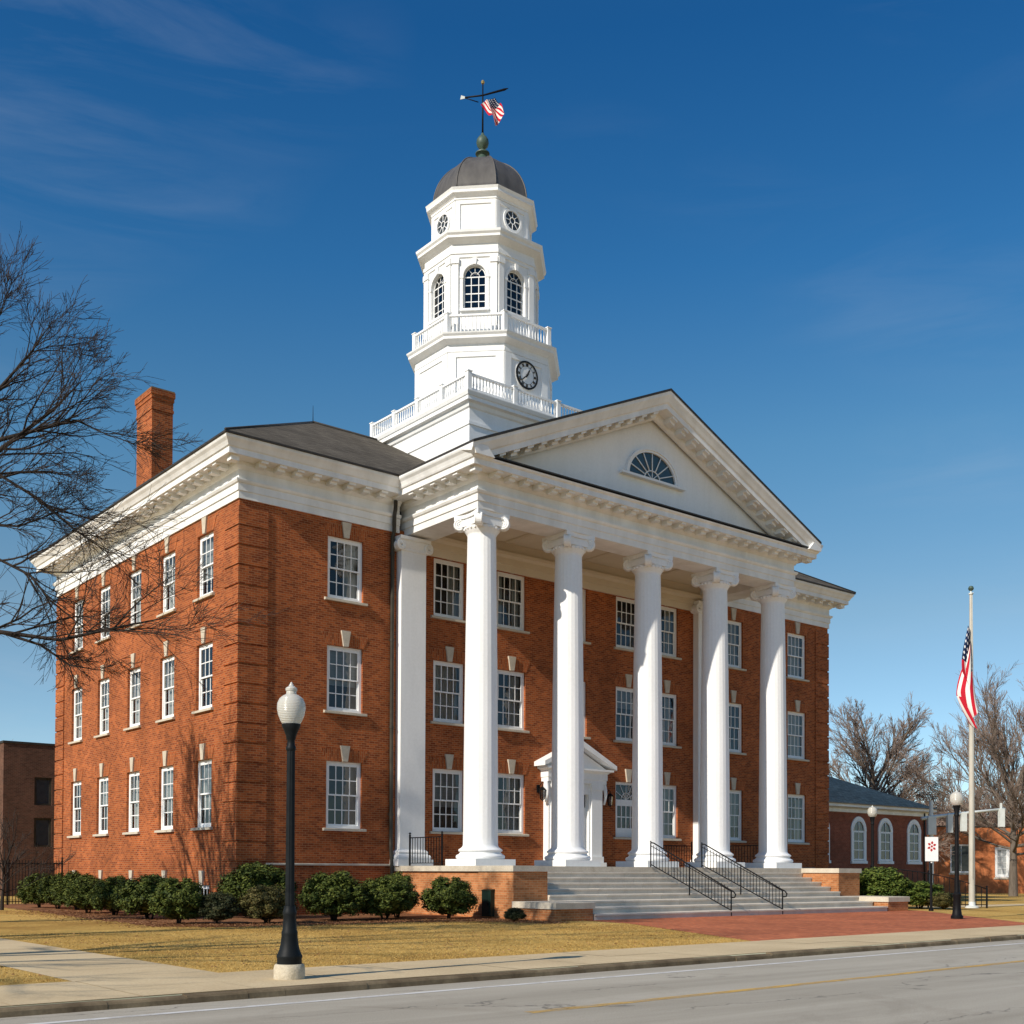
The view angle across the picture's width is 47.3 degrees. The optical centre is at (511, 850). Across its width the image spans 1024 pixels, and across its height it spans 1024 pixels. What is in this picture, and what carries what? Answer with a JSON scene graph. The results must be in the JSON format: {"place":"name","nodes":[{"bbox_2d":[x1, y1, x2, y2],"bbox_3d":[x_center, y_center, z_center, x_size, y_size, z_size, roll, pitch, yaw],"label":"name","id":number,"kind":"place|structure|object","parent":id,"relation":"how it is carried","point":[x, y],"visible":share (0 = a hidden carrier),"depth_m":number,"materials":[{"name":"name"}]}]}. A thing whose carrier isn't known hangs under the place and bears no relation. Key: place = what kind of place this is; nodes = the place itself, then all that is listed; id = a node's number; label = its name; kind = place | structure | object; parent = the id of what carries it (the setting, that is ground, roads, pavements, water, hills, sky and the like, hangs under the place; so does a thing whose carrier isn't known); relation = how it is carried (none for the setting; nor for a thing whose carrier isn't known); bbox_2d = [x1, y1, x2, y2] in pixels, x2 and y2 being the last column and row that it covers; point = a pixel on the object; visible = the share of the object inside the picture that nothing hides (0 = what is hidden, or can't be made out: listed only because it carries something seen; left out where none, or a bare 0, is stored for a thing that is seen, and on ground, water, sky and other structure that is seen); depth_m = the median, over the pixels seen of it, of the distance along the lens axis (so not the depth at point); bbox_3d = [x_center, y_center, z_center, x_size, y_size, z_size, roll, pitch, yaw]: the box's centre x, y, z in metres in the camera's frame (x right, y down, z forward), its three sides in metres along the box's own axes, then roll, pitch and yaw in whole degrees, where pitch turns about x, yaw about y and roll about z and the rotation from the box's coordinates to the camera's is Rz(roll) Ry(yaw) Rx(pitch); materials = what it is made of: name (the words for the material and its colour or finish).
{"place":"outdoors","nodes":[
{"label":"outdoors","id":0,"kind":"place"},
{"bbox_2d":[0,939,1023,1023],"bbox_3d":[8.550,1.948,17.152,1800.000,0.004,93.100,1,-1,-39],"label":"road","id":1,"kind":"structure","parent":0,"point":[977,983],"depth_m":14.84,"materials":[{"name":"grey asphalt"}]},
{"bbox_2d":[0,935,1023,1017],"bbox_3d":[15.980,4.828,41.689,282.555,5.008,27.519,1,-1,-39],"label":"kerb","id":2,"kind":"structure","parent":1,"relation":"on","point":[30,1010],"depth_m":16.44,"materials":[{"name":"concrete"}]},
{"bbox_2d":[0,893,1023,1006],"bbox_3d":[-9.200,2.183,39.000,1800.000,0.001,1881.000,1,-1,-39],"label":"lawn","id":3,"kind":"structure","parent":0,"point":[12,924],"depth_m":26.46,"materials":[{"name":"plant"}]},
{"bbox_2d":[0,740,55,895],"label":"brown building","id":4,"kind":"structure","parent":3,"relation":"on","point":[27,778],"depth_m":68.58,"materials":[{"name":"brick"}]},
{"bbox_2d":[34,818,50,846],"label":"window","id":5,"kind":"structure","parent":4,"relation":"in","point":[42,826],"depth_m":69.20,"materials":[{"name":"black glass"}]},
{"bbox_2d":[34,777,51,805],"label":"window","id":6,"kind":"structure","parent":4,"relation":"in","point":[43,786],"depth_m":69.24,"materials":[{"name":"black glass"}]},
{"bbox_2d":[0,857,62,904],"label":"iron fence","id":7,"kind":"object","parent":3,"relation":"on","point":[8,901],"visible":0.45,"depth_m":50.45,"materials":[{"name":"black metal"}]},
{"bbox_2d":[0,810,77,909],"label":"bare tree","id":8,"kind":"object","parent":3,"relation":"on","point":[6,837],"visible":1,"depth_m":44.06,"materials":[{"name":"brown plant"}]},
{"bbox_2d":[0,938,216,980],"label":"footpath","id":9,"kind":"structure","parent":3,"relation":"on","point":[75,964],"depth_m":18.61,"materials":[{"name":"concrete"}]},
{"bbox_2d":[0,221,289,700],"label":"bare tree","id":10,"kind":"object","parent":3,"relation":"on","point":[59,421],"visible":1,"depth_m":24.12,"materials":[{"name":"brown plant"}]},
{"bbox_2d":[4,903,561,926],"bbox_3d":[-11.421,2.235,42.726,11.490,0.001,29.179,1,-1,-39],"label":"mulch bed","id":11,"kind":"object","parent":3,"relation":"on","point":[318,918],"visible":0.48,"depth_m":37.58,"materials":[{"name":"brown soil"}]},
{"bbox_2d":[14,872,51,907],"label":"shrub","id":12,"kind":"object","parent":11,"relation":"on","point":[27,894],"visible":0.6,"depth_m":46.49,"materials":[{"name":"green plant"}]},
{"bbox_2d":[35,871,63,908],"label":"shrub","id":13,"kind":"object","parent":11,"relation":"on","point":[45,887],"visible":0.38,"depth_m":45.19,"materials":[{"name":"green plant"}]},
{"bbox_2d":[49,870,97,909],"bbox_3d":[-16.498,1.493,44.396,2.222,1.591,1.974,0,-1,17],"label":"shrub","id":14,"kind":"object","parent":11,"relation":"on","point":[59,884],"visible":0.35,"depth_m":44.03,"materials":[{"name":"green plant"}]},
{"bbox_2d":[60,876,108,912],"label":"shrub","id":15,"kind":"object","parent":11,"relation":"on","point":[78,893],"visible":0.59,"depth_m":40.60,"materials":[{"name":"green plant"}]},
{"bbox_2d":[88,874,125,914],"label":"shrub","id":16,"kind":"object","parent":11,"relation":"on","point":[105,894],"visible":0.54,"depth_m":38.92,"materials":[{"name":"green plant"}]},
{"bbox_2d":[114,873,168,918],"bbox_3d":[-11.265,1.415,36.307,2.156,1.489,2.140,1,-1,-34],"label":"shrub","id":17,"kind":"object","parent":11,"relation":"on","point":[132,897],"visible":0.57,"depth_m":35.73,"materials":[{"name":"green plant"}]},
{"bbox_2d":[147,876,208,923],"bbox_3d":[-9.415,1.407,32.907,1.844,1.389,1.672,1,-1,-44],"label":"shrub","id":18,"kind":"object","parent":11,"relation":"on","point":[170,899],"visible":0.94,"depth_m":32.52,"materials":[{"name":"green plant"}]},
{"bbox_2d":[195,891,240,923],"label":"shrub","id":19,"kind":"object","parent":11,"relation":"on","point":[219,906],"visible":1,"depth_m":32.67,"materials":[{"name":"green plant"}]},
{"bbox_2d":[213,861,297,917],"bbox_3d":[-8.194,1.265,37.291,2.925,1.867,2.652,-1,-1,35],"label":"shrub","id":20,"kind":"object","parent":11,"relation":"on","point":[244,878],"visible":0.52,"depth_m":36.55,"materials":[{"name":"green plant"}]},
{"bbox_2d":[236,884,298,922],"bbox_3d":[-7.005,1.532,33.573,1.796,1.174,1.716,0,-1,-11],"label":"shrub","id":21,"kind":"object","parent":11,"relation":"on","point":[266,904],"visible":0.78,"depth_m":33.13,"materials":[{"name":"green plant"}]},
{"bbox_2d":[297,870,369,920],"bbox_3d":[-5.432,1.362,35.647,2.276,1.622,2.259,-1,-1,36],"label":"shrub","id":22,"kind":"object","parent":11,"relation":"on","point":[334,895],"visible":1,"depth_m":35.11,"materials":[{"name":"green plant"}]},
{"bbox_2d":[0,909,739,974],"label":"leaf litter","id":23,"kind":"object","parent":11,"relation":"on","point":[183,923],"visible":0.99,"depth_m":33.81,"materials":[{"name":"brown plant"}]},
{"bbox_2d":[360,876,415,919],"bbox_3d":[-3.970,1.469,36.559,2.021,1.444,2.036,-1,-1,44],"label":"shrub","id":24,"kind":"object","parent":11,"relation":"on","point":[387,897],"visible":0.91,"depth_m":36.08,"materials":[{"name":"green plant"}]},
{"bbox_2d":[385,871,419,917],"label":"shrub","id":25,"kind":"object","parent":11,"relation":"on","point":[398,875],"visible":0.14,"depth_m":38.18,"materials":[{"name":"green plant"}]},
{"bbox_2d":[418,875,479,918],"bbox_3d":[-2.067,1.497,37.339,2.035,1.433,1.845,1,-1,-23],"label":"shrub","id":26,"kind":"object","parent":11,"relation":"on","point":[443,895],"visible":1,"depth_m":36.90,"materials":[{"name":"green plant"}]},
{"bbox_2d":[502,907,526,920],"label":"shrub","id":27,"kind":"object","parent":11,"relation":"on","point":[514,914],"visible":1,"depth_m":35.43,"materials":[{"name":"green plant"}]},
{"bbox_2d":[29,80,887,919],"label":"courthouse","id":28,"kind":"structure","parent":3,"relation":"on","point":[491,582],"depth_m":45.06,"materials":[{"name":"red brick"}]},
{"bbox_2d":[67,768,82,837],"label":"window","id":29,"kind":"structure","parent":28,"relation":"in","point":[76,775],"depth_m":51.55,"materials":[{"name":"white paint"}]},
{"bbox_2d":[68,675,83,744],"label":"window","id":30,"kind":"structure","parent":28,"relation":"in","point":[76,694],"depth_m":51.87,"materials":[{"name":"white paint"}]},
{"bbox_2d":[70,586,84,653],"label":"window","id":31,"kind":"structure","parent":28,"relation":"in","point":[80,593],"depth_m":51.70,"materials":[{"name":"white paint"}]},
{"bbox_2d":[93,763,109,836],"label":"window","id":32,"kind":"structure","parent":28,"relation":"in","point":[101,771],"depth_m":49.10,"materials":[{"name":"white paint"}]},
{"bbox_2d":[94,665,110,737],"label":"window","id":33,"kind":"structure","parent":28,"relation":"in","point":[99,674],"depth_m":49.34,"materials":[{"name":"white paint"}]},
{"bbox_2d":[95,571,112,643],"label":"window","id":34,"kind":"structure","parent":28,"relation":"in","point":[103,591],"depth_m":49.19,"materials":[{"name":"white paint"}]},
{"bbox_2d":[122,757,141,834],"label":"window","id":35,"kind":"structure","parent":28,"relation":"in","point":[133,765],"depth_m":46.58,"materials":[{"name":"white paint"}]},
{"bbox_2d":[123,653,142,730],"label":"window","id":36,"kind":"structure","parent":28,"relation":"in","point":[134,658],"depth_m":46.62,"materials":[{"name":"white paint"}]},
{"bbox_2d":[126,554,143,629],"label":"window","id":37,"kind":"structure","parent":28,"relation":"in","point":[130,567],"depth_m":46.71,"materials":[{"name":"white paint"}]},
{"bbox_2d":[154,751,175,832],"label":"window","id":38,"kind":"structure","parent":28,"relation":"in","point":[166,759],"depth_m":43.94,"materials":[{"name":"white paint"}]},
{"bbox_2d":[155,641,176,722],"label":"window","id":39,"kind":"structure","parent":28,"relation":"in","point":[165,650],"depth_m":44.07,"materials":[{"name":"white paint"}]},
{"bbox_2d":[156,536,177,617],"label":"window","id":40,"kind":"structure","parent":28,"relation":"in","point":[171,547],"depth_m":44.09,"materials":[{"name":"white paint"}]},
{"bbox_2d":[190,743,214,830],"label":"window","id":41,"kind":"structure","parent":28,"relation":"in","point":[202,753],"depth_m":41.40,"materials":[{"name":"white paint"}]},
{"bbox_2d":[192,626,215,713],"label":"window","id":42,"kind":"structure","parent":28,"relation":"in","point":[205,635],"depth_m":41.42,"materials":[{"name":"white paint"}]},
{"bbox_2d":[193,515,216,602],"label":"window","id":43,"kind":"structure","parent":28,"relation":"in","point":[206,542],"depth_m":41.49,"materials":[{"name":"white paint"}]},
{"bbox_2d":[321,746,367,831],"bbox_3d":[-6.012,-2.215,41.728,1.950,3.040,0.330,1,-1,-39],"label":"window","id":44,"kind":"structure","parent":28,"relation":"in","point":[344,754],"depth_m":41.76,"materials":[{"name":"white paint"}]},
{"bbox_2d":[322,630,368,716],"bbox_3d":[-6.005,-6.349,41.816,1.950,2.990,0.360,1,-1,-39],"label":"window","id":45,"kind":"structure","parent":28,"relation":"in","point":[343,664],"depth_m":41.90,"materials":[{"name":"white paint"}]},
{"bbox_2d":[322,521,368,606],"bbox_3d":[-6.021,-10.293,41.927,1.950,2.880,0.458,1,-1,-39],"label":"window","id":46,"kind":"structure","parent":28,"relation":"in","point":[345,530],"depth_m":42.11,"materials":[{"name":"white paint"}]},
{"bbox_2d":[409,831,442,865],"bbox_3d":[-3.082,-0.078,41.751,0.100,1.230,2.100,1,-1,-39],"label":"porch railing","id":47,"kind":"object","parent":28,"relation":"on","point":[441,836],"visible":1,"depth_m":41.62,"materials":[{"name":"black metal"}]},
{"bbox_2d":[436,212,450,235],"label":"round window","id":48,"kind":"structure","parent":28,"relation":"in","point":[443,223],"depth_m":52.43,"materials":[{"name":"white paint"}]},
{"bbox_2d":[428,754,463,834],"bbox_3d":[-2.467,-2.148,44.627,1.950,3.040,0.360,1,-1,-39],"label":"window","id":49,"kind":"structure","parent":28,"relation":"in","point":[447,784],"depth_m":44.70,"materials":[{"name":"white paint"}]},
{"bbox_2d":[428,646,464,726],"bbox_3d":[-2.483,-6.281,44.743,1.950,2.990,0.463,1,-1,-39],"label":"window","id":50,"kind":"structure","parent":28,"relation":"in","point":[445,680],"depth_m":44.83,"materials":[{"name":"white paint"}]},
{"bbox_2d":[431,557,465,623],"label":"window","id":51,"kind":"structure","parent":28,"relation":"in","point":[452,591],"depth_m":45.06,"materials":[{"name":"white paint"}]},
{"bbox_2d":[464,266,485,307],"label":"arched window","id":52,"kind":"structure","parent":28,"relation":"in","point":[468,269],"depth_m":51.41,"materials":[{"name":"white paint"}]},
{"bbox_2d":[481,889,494,916],"bbox_3d":[-0.802,1.698,38.293,0.190,0.890,0.520,1,-1,-39],"label":"utility cabinet","id":53,"kind":"object","parent":28,"relation":"attached to","point":[487,902],"visible":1,"depth_m":38.16,"materials":[{"name":"metal"}]},
{"bbox_2d":[481,98,504,125],"bbox_3d":[-0.882,-34.066,53.785,1.125,1.183,0.537,0,-1,5],"label":"flag","id":54,"kind":"object","parent":28,"relation":"attached to","point":[493,107],"visible":1,"depth_m":53.82,"materials":[{"name":"fabric"}]},
{"bbox_2d":[503,208,521,233],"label":"round window","id":55,"kind":"structure","parent":28,"relation":"in","point":[512,221],"depth_m":52.07,"materials":[{"name":"white paint"}]},
{"bbox_2d":[497,656,529,732],"bbox_3d":[-0.109,-6.236,46.673,1.950,2.990,0.465,1,-1,-39],"label":"window","id":56,"kind":"structure","parent":28,"relation":"in","point":[515,713],"depth_m":46.89,"materials":[{"name":"white paint"}]},
{"bbox_2d":[497,570,529,633],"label":"window","id":57,"kind":"structure","parent":28,"relation":"in","point":[515,579],"depth_m":46.87,"materials":[{"name":"white paint"}]},
{"bbox_2d":[498,759,529,836],"bbox_3d":[-0.126,-2.102,46.597,1.950,3.040,0.466,1,-1,-39],"label":"window","id":58,"kind":"structure","parent":28,"relation":"in","point":[513,790],"depth_m":46.81,"materials":[{"name":"white paint"}]},
{"bbox_2d":[507,272,522,315],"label":"arched window","id":59,"kind":"structure","parent":28,"relation":"in","point":[517,275],"depth_m":52.02,"materials":[{"name":"white paint"}]},
{"bbox_2d":[612,674,632,743],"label":"window","id":60,"kind":"structure","parent":28,"relation":"in","point":[624,696],"depth_m":50.67,"materials":[{"name":"white paint"}]},
{"bbox_2d":[613,769,631,839],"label":"window","id":61,"kind":"structure","parent":28,"relation":"in","point":[621,833],"depth_m":50.58,"materials":[{"name":"white paint"}]},
{"bbox_2d":[614,595,634,651],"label":"window","id":62,"kind":"structure","parent":28,"relation":"in","point":[619,647],"depth_m":50.74,"materials":[{"name":"white paint"}]},
{"bbox_2d":[619,448,685,491],"bbox_3d":[5.496,-14.968,45.481,3.500,1.270,0.220,1,-1,-39],"label":"fan window","id":63,"kind":"structure","parent":28,"relation":"in","point":[646,464],"depth_m":45.52,"materials":[{"name":"white paint"}]},
{"bbox_2d":[661,605,681,659],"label":"window","id":64,"kind":"structure","parent":28,"relation":"in","point":[670,647],"depth_m":52.72,"materials":[{"name":"white paint"}]},
{"bbox_2d":[662,680,681,748],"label":"window","id":65,"kind":"structure","parent":28,"relation":"in","point":[667,687],"depth_m":52.63,"materials":[{"name":"white paint"}]},
{"bbox_2d":[663,772,681,840],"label":"window","id":66,"kind":"structure","parent":28,"relation":"in","point":[668,780],"depth_m":52.57,"materials":[{"name":"white paint"}]},
{"bbox_2d":[650,841,735,915],"bbox_3d":[6.503,0.949,42.379,0.070,2.715,4.158,1,-1,-39],"label":"stair railing","id":67,"kind":"object","parent":28,"relation":"attached to","point":[720,884],"visible":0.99,"depth_m":42.48,"materials":[{"name":"black metal"}]},
{"bbox_2d":[728,608,746,670],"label":"window","id":68,"kind":"structure","parent":28,"relation":"in","point":[733,615],"depth_m":55.46,"materials":[{"name":"white paint"}]},
{"bbox_2d":[729,690,746,754],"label":"window","id":69,"kind":"structure","parent":28,"relation":"in","point":[734,698],"depth_m":55.31,"materials":[{"name":"white paint"}]},
{"bbox_2d":[730,778,746,842],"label":"window","id":70,"kind":"structure","parent":28,"relation":"in","point":[735,795],"depth_m":55.33,"materials":[{"name":"white paint"}]},
{"bbox_2d":[701,842,787,913],"bbox_3d":[8.715,0.991,44.176,0.070,2.715,4.158,1,-1,-39],"label":"stair railing","id":71,"kind":"object","parent":28,"relation":"attached to","point":[769,882],"visible":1,"depth_m":44.37,"materials":[{"name":"black metal"}]},
{"bbox_2d":[785,622,809,681],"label":"window","id":72,"kind":"structure","parent":28,"relation":"in","point":[793,639],"depth_m":58.43,"materials":[{"name":"white paint"}]},
{"bbox_2d":[786,700,809,761],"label":"window","id":73,"kind":"structure","parent":28,"relation":"in","point":[794,736],"depth_m":58.37,"materials":[{"name":"white paint"}]},
{"bbox_2d":[787,783,809,844],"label":"window","id":74,"kind":"structure","parent":28,"relation":"in","point":[797,789],"depth_m":58.29,"materials":[{"name":"white paint"}]},
{"bbox_2d":[512,901,594,921],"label":"cheek wall","id":75,"kind":"structure","parent":3,"relation":"on","point":[557,911],"depth_m":36.33,"materials":[{"name":"orange brick"}]},
{"bbox_2d":[867,805,877,866],"bbox_3d":[17.270,0.225,56.028,0.473,4.851,0.473,1,-1,-39],"label":"street lamp","id":76,"kind":"object","parent":3,"relation":"on","point":[872,811],"visible":0.68,"depth_m":55.97,"materials":[{"name":"black metal"}]},
{"bbox_2d":[828,776,938,881],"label":"annex","id":77,"kind":"object","parent":3,"relation":"on","point":[900,835],"visible":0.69,"depth_m":69.58,"materials":[{"name":"brick"}]},
{"bbox_2d":[850,816,867,863],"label":"arched window","id":78,"kind":"structure","parent":77,"relation":"in","point":[858,826],"depth_m":68.01,"materials":[{"name":"white paint"}]},
{"bbox_2d":[877,818,893,863],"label":"arched window","id":79,"kind":"structure","parent":77,"relation":"in","point":[885,829],"depth_m":69.71,"materials":[{"name":"white paint"}]},
{"bbox_2d":[906,820,921,863],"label":"arched window","id":80,"kind":"structure","parent":77,"relation":"in","point":[913,828],"depth_m":71.64,"materials":[{"name":"white paint"}]},
{"bbox_2d":[858,896,909,910],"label":"cheek wall","id":81,"kind":"structure","parent":3,"relation":"on","point":[896,903],"depth_m":47.39,"materials":[{"name":"orange brick"}]},
{"bbox_2d":[860,866,914,895],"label":"shrub","id":82,"kind":"object","parent":3,"relation":"on","point":[889,881],"visible":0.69,"depth_m":49.81,"materials":[{"name":"green plant"}]},
{"bbox_2d":[828,692,967,869],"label":"bare tree","id":83,"kind":"object","parent":3,"relation":"on","point":[865,756],"visible":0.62,"depth_m":83.61,"materials":[{"name":"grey plant"}]},
{"bbox_2d":[901,880,947,908],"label":"shrub","id":84,"kind":"object","parent":3,"relation":"on","point":[919,894],"visible":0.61,"depth_m":49.80,"materials":[{"name":"green plant"}]},
{"bbox_2d":[870,865,987,907],"bbox_3d":[18.627,1.583,52.342,4.982,1.910,0.091,0,-1,16],"label":"iron fence","id":85,"kind":"object","parent":3,"relation":"on","point":[965,904],"visible":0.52,"depth_m":52.08,"materials":[{"name":"black metal"}]},
{"bbox_2d":[925,837,937,910],"bbox_3d":[17.007,0.967,47.466,0.520,3.050,0.190,0,-1,0],"label":"sign","id":86,"kind":"object","parent":3,"relation":"on","point":[931,849],"visible":0.97,"depth_m":47.40,"materials":[{"name":"white metal"}]},
{"bbox_2d":[863,762,1023,825],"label":"thicket","id":87,"kind":"object","parent":3,"relation":"on","point":[938,821],"visible":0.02,"depth_m":102.19,"materials":[{"name":"brown plant"}]},
{"bbox_2d":[927,892,961,909],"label":"shrub","id":88,"kind":"object","parent":3,"relation":"on","point":[943,900],"visible":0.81,"depth_m":49.13,"materials":[{"name":"green plant"}]},
{"bbox_2d":[889,662,1023,895],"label":"bare tree","id":89,"kind":"object","parent":3,"relation":"on","point":[995,743],"visible":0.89,"depth_m":79.87,"materials":[{"name":"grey plant"}]},
{"bbox_2d":[920,800,1005,882],"bbox_3d":[24.007,0.041,62.200,4.673,5.400,0.400,0,-1,-5],"label":"traffic signal","id":90,"kind":"object","parent":3,"relation":"on","point":[930,819],"visible":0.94,"depth_m":62.03,"materials":[{"name":"metal"}]},
{"bbox_2d":[965,586,978,907],"bbox_3d":[20.432,-4.617,52.009,0.600,14.410,0.591,1,-1,-39],"label":"flagpole","id":91,"kind":"object","parent":3,"relation":"on","point":[971,903],"visible":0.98,"depth_m":51.87,"materials":[{"name":"metal"}]},
{"bbox_2d":[956,626,977,727],"bbox_3d":[20.199,-7.694,51.825,0.891,4.672,0.448,0,-1,0],"label":"flag","id":92,"kind":"object","parent":91,"relation":"attached to","point":[965,694],"visible":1,"depth_m":51.78,"materials":[{"name":"fabric"}]},
{"bbox_2d":[927,825,1023,892],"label":"brick shop","id":93,"kind":"structure","parent":3,"relation":"on","point":[992,867],"depth_m":92.13,"materials":[{"name":"brown brick"}]},
{"bbox_2d":[949,844,968,874],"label":"dark window","id":94,"kind":"structure","parent":93,"relation":"in","point":[963,848],"depth_m":92.19,"materials":[{"name":"grey glass"}]},
{"bbox_2d":[994,847,1009,878],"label":"window","id":95,"kind":"structure","parent":93,"relation":"in","point":[1002,855],"depth_m":92.22,"materials":[{"name":"white paint"}]},
{"bbox_2d":[935,757,1023,825],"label":"bare tree","id":96,"kind":"object","parent":3,"relation":"on","point":[983,813],"visible":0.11,"depth_m":101.18,"materials":[{"name":"grey plant"}]},
{"bbox_2d":[0,925,1023,1006],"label":"pavement","id":97,"kind":"structure","parent":0,"point":[39,993],"depth_m":18.17,"materials":[{"name":"concrete"}]},
{"bbox_2d":[274,682,305,979],"bbox_3d":[-3.092,-0.240,16.315,0.430,4.256,0.430,1,-1,-39],"label":"street lamp","id":98,"kind":"object","parent":97,"relation":"on","point":[291,709],"visible":0.98,"depth_m":16.24,"materials":[{"name":"metal"}]},
{"bbox_2d":[0,0,1023,1007],"label":"sky","id":99,"kind":"structure","parent":0,"point":[801,222],"materials":[{"name":"blue"}]},
{"bbox_2d":[585,911,1023,940],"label":"brick plaza","id":100,"kind":"structure","parent":0,"point":[768,927],"depth_m":34.73,"materials":[{"name":"red brick"}]},
{"bbox_2d":[950,790,963,918],"bbox_3d":[14.880,0.134,39.127,0.442,4.391,0.442,1,-1,-39],"label":"street lamp","id":101,"kind":"object","parent":100,"relation":"on","point":[956,799],"visible":0.98,"depth_m":39.05,"materials":[{"name":"black metal"}]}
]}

